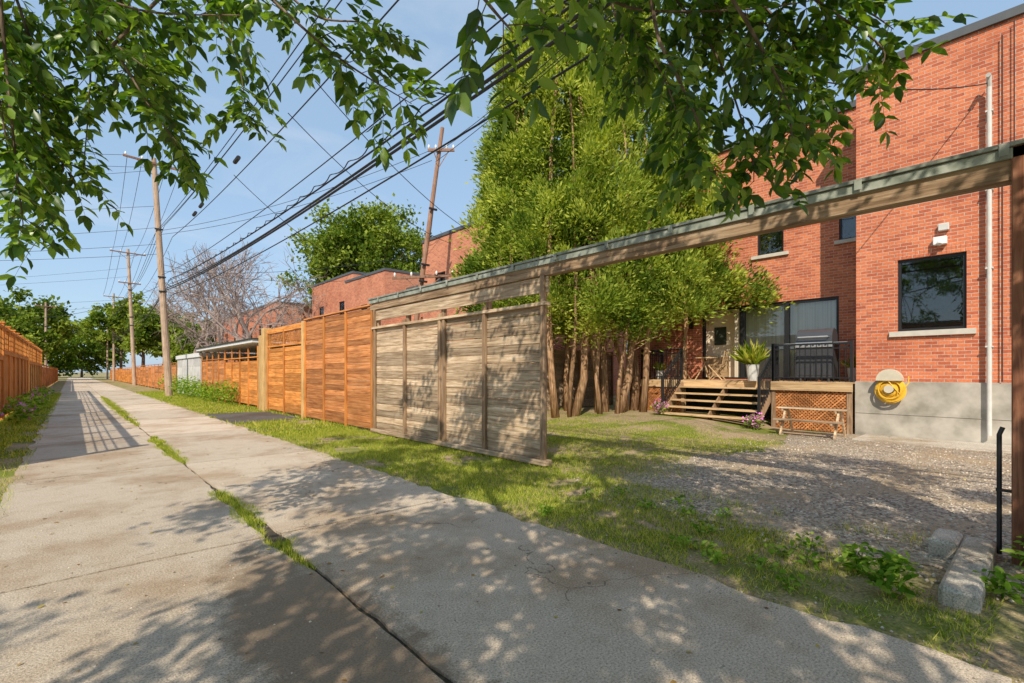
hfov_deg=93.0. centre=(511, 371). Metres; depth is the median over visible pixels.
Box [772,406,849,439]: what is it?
picnic table
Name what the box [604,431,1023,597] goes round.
gravel driveway
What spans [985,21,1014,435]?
service mast
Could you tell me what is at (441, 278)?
window
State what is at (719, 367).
patio chair
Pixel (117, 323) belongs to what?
maple tree
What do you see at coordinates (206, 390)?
weed plant
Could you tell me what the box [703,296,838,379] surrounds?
patio door
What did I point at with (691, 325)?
wall sconce
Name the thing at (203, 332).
bare tree
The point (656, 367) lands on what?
potted plant
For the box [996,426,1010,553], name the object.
steel gate stop
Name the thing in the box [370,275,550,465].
wooden sliding gate
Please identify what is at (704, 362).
patio table
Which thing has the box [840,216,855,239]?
window
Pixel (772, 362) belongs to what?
metal railing
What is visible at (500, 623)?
alley pavement
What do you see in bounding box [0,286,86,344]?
maple tree
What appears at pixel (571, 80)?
cedar tree
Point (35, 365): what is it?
wooden fence
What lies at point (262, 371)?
wooden gate post
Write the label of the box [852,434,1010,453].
concrete pad
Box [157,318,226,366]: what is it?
maple tree
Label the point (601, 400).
cedar tree
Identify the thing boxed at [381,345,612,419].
yard fence
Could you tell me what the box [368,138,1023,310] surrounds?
gate beam
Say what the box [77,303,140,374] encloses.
maple tree
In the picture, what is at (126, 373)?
wooden fence
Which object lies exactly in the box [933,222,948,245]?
wall vents
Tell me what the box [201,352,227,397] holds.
wooden fence
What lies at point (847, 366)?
potted plant
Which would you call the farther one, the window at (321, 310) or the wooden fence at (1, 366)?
the window at (321, 310)
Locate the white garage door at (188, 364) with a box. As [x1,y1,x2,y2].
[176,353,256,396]
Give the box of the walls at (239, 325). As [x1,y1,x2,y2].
[223,313,246,368]
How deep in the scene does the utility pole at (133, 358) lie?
53.57 m
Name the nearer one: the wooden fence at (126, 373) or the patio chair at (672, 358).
the patio chair at (672, 358)
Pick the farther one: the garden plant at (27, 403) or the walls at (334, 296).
the walls at (334, 296)
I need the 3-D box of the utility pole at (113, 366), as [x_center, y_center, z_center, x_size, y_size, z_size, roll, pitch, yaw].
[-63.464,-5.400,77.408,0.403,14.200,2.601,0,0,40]
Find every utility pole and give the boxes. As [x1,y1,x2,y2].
[34,302,55,369]
[103,293,123,380]
[106,329,108,378]
[110,248,145,384]
[123,151,179,395]
[392,127,454,329]
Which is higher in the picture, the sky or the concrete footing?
the sky
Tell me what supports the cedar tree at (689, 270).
on the ground at (1008, 646)
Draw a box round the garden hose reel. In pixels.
[874,369,908,403]
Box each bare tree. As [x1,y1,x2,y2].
[139,243,253,352]
[145,270,242,365]
[152,243,330,385]
[156,237,313,386]
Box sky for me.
[0,0,1023,372]
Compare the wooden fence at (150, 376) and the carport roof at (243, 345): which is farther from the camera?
the wooden fence at (150, 376)
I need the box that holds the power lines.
[0,0,986,341]
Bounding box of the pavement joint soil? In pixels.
[105,400,452,682]
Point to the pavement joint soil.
(271, 534)
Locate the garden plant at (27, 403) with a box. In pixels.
[0,385,56,423]
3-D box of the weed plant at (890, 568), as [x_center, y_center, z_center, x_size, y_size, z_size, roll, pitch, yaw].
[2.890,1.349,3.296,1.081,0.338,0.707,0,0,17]
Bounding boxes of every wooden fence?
[0,321,4,419]
[4,322,28,419]
[29,340,42,398]
[42,364,57,387]
[110,367,131,382]
[136,362,176,389]
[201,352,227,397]
[224,346,257,408]
[303,304,372,428]
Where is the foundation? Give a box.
[855,381,1010,444]
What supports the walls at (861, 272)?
on the ground at (1008, 646)
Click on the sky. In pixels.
(437, 24)
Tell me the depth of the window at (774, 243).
15.17 m
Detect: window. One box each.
[320,306,323,318]
[340,301,343,319]
[435,272,444,282]
[758,230,783,255]
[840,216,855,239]
[898,252,966,330]
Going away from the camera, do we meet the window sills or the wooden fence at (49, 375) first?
the window sills
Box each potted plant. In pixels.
[653,361,667,378]
[727,338,770,380]
[840,356,855,381]
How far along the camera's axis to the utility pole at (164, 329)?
29.20 m
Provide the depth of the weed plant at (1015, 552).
3.56 m
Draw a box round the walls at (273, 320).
[247,303,311,353]
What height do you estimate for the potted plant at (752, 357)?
1.205 m
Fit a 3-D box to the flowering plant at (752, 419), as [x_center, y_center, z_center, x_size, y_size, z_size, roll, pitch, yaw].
[6.118,1.243,12.295,0.594,0.452,0.599,0,0,-42]
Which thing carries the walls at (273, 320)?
on the ground at (1008, 646)
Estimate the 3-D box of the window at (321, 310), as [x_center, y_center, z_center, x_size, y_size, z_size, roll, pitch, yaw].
[-14.976,-4.500,39.100,0.620,2.000,1.600,0,0,-42]
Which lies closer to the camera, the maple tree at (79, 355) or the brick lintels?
the brick lintels
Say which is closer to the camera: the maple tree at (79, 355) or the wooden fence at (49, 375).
the wooden fence at (49, 375)
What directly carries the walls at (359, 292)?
on the ground at (1008, 646)
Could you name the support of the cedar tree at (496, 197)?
on the ground at (1008, 646)
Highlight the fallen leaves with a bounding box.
[4,430,1006,682]
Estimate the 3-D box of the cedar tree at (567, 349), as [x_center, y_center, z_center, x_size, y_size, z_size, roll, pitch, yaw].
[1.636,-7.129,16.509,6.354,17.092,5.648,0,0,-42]
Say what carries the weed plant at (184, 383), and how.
on the ground at (1008, 646)
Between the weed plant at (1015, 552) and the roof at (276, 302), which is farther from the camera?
the roof at (276, 302)
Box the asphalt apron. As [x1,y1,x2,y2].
[206,412,300,423]
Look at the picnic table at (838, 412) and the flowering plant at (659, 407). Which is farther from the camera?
the flowering plant at (659, 407)
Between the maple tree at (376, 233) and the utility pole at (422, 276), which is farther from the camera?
the maple tree at (376, 233)
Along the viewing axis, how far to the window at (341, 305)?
36.05 m
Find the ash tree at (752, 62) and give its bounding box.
[0,0,976,289]
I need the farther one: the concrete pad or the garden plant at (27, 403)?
the garden plant at (27, 403)
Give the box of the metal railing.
[641,340,853,415]
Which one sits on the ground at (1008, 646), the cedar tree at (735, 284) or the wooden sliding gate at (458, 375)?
the cedar tree at (735, 284)
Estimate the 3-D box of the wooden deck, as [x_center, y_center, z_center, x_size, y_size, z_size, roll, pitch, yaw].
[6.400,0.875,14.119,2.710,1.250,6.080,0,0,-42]
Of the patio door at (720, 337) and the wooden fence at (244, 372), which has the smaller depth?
the patio door at (720, 337)
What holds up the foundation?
on the ground at (1008, 646)
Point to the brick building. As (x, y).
(443, 256)
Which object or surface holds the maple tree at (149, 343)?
on the ground at (1008, 646)
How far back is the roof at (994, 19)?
10.23 m
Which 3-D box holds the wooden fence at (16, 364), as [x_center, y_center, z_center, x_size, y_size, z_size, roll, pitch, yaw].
[-19.658,0.025,19.297,0.160,3.150,11.560,0,0,-42]
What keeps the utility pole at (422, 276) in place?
on the ground at (1008, 646)
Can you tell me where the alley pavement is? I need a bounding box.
[0,377,1023,682]
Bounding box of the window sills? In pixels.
[660,237,976,336]
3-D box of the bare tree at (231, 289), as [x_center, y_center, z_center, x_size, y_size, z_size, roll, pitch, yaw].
[-17.390,-3.441,31.154,9.642,9.901,7.709,0,0,-17]
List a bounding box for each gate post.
[258,321,308,418]
[1011,144,1023,565]
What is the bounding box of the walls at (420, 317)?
[411,313,422,320]
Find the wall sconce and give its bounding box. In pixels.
[689,319,693,328]
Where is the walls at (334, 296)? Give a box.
[312,273,361,339]
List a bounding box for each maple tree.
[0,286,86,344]
[3,311,71,359]
[42,317,147,376]
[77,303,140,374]
[85,291,168,374]
[121,308,200,358]
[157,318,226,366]
[271,191,441,313]
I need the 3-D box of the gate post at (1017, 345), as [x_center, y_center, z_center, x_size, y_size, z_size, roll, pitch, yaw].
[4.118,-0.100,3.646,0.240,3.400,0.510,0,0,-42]
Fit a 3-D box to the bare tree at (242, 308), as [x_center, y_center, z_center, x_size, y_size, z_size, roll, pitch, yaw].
[-18.341,-4.252,34.763,8.687,11.535,10.364,0,0,6]
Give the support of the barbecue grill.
on the wooden deck
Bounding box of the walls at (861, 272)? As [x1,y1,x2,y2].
[630,14,1023,405]
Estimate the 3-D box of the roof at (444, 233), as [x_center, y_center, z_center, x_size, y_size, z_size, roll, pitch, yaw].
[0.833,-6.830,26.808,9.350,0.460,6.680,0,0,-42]
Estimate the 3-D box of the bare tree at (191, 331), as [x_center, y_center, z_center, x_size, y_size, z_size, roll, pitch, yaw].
[-25.530,-4.330,40.223,8.483,11.713,9.608,0,0,-42]
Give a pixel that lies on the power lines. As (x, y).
(372, 164)
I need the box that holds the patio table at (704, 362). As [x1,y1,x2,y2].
[694,357,714,379]
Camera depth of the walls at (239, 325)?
59.09 m
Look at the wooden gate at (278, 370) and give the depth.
16.84 m
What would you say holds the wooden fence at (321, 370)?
on the ground at (1008, 646)
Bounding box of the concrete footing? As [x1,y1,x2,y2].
[928,528,996,613]
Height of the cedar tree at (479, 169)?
12.657 m
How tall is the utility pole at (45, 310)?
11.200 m
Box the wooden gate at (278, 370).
[267,323,300,414]
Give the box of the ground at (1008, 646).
[0,372,1023,682]
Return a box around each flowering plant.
[650,398,668,414]
[741,412,767,429]
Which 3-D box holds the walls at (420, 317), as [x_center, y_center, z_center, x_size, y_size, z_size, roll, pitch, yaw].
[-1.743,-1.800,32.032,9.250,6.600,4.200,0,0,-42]
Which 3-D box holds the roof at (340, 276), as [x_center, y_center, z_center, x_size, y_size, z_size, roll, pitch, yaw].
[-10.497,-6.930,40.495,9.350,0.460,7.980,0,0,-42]
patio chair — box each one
[671,354,691,378]
[708,351,728,379]
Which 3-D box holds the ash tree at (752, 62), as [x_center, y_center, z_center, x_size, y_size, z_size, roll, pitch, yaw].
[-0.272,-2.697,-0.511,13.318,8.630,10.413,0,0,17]
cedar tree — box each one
[448,17,587,409]
[449,80,588,352]
[474,0,660,417]
[478,0,622,410]
[508,0,693,413]
[553,0,724,411]
[598,77,793,410]
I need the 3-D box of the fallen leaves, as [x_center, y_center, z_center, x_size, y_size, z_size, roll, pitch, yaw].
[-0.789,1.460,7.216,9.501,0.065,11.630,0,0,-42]
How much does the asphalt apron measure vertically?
0.001 m
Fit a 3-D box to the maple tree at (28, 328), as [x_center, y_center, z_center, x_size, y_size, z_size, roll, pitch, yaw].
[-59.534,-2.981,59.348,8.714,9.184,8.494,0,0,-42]
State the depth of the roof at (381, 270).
30.73 m
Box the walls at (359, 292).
[345,270,418,374]
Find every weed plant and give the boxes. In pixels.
[157,373,198,396]
[178,378,238,404]
[536,485,825,592]
[834,541,1023,604]
[1000,534,1023,581]
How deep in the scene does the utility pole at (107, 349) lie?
98.34 m
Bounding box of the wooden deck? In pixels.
[640,379,854,433]
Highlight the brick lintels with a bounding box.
[706,241,969,308]
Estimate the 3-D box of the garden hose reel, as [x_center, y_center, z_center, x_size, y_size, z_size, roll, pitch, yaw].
[8.628,0.331,11.044,0.280,0.782,0.637,0,0,-42]
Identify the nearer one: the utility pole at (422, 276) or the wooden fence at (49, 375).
the utility pole at (422, 276)
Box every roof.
[195,338,341,401]
[248,301,311,311]
[312,271,366,286]
[345,268,419,282]
[421,219,478,243]
[711,3,1023,154]
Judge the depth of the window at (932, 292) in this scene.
11.12 m
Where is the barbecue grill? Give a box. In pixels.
[794,328,846,381]
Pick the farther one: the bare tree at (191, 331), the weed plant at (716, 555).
the bare tree at (191, 331)
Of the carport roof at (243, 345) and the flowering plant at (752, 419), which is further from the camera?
the carport roof at (243, 345)
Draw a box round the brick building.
[423,222,626,395]

